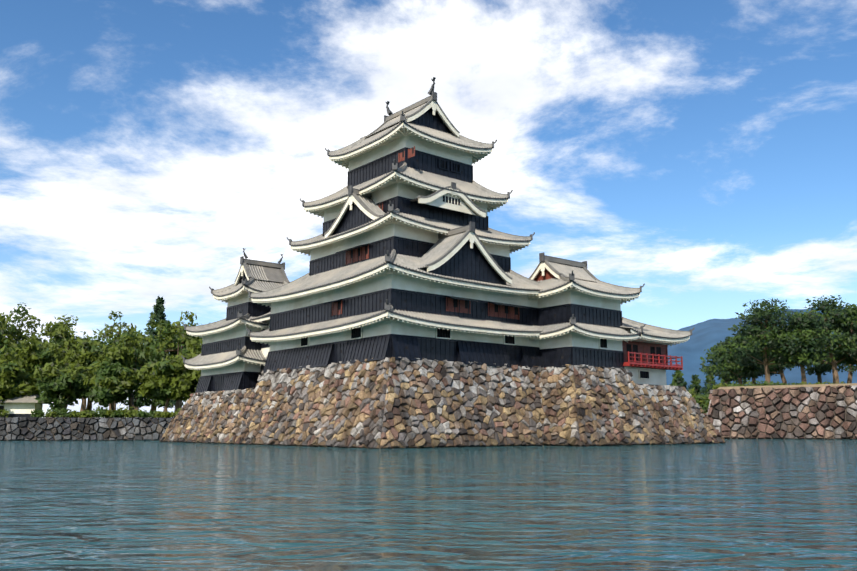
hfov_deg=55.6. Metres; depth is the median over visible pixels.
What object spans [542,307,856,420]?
mountain terrain
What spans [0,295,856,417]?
trees
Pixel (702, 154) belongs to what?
sky
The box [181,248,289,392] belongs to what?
small inui keep
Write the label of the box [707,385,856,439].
bank stone wall
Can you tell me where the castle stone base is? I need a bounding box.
[160,357,725,448]
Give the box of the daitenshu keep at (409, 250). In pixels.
[246,77,543,372]
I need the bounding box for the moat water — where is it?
[0,439,856,570]
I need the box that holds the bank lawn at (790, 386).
[718,383,856,388]
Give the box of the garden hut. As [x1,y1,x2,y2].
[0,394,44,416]
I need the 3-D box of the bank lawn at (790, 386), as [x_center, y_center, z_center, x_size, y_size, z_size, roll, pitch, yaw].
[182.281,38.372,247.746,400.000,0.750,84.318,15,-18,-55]
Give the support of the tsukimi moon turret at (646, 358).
on the castle stone base
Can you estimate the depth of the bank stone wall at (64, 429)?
87.30 m
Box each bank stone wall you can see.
[0,417,173,440]
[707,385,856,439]
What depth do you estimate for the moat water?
13.51 m
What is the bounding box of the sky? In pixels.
[0,0,856,417]
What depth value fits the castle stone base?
61.86 m
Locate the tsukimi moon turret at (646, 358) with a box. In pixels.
[620,317,694,385]
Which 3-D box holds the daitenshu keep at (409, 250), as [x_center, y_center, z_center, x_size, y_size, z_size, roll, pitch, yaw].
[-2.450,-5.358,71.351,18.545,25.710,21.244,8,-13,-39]
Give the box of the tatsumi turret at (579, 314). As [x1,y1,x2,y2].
[528,252,645,367]

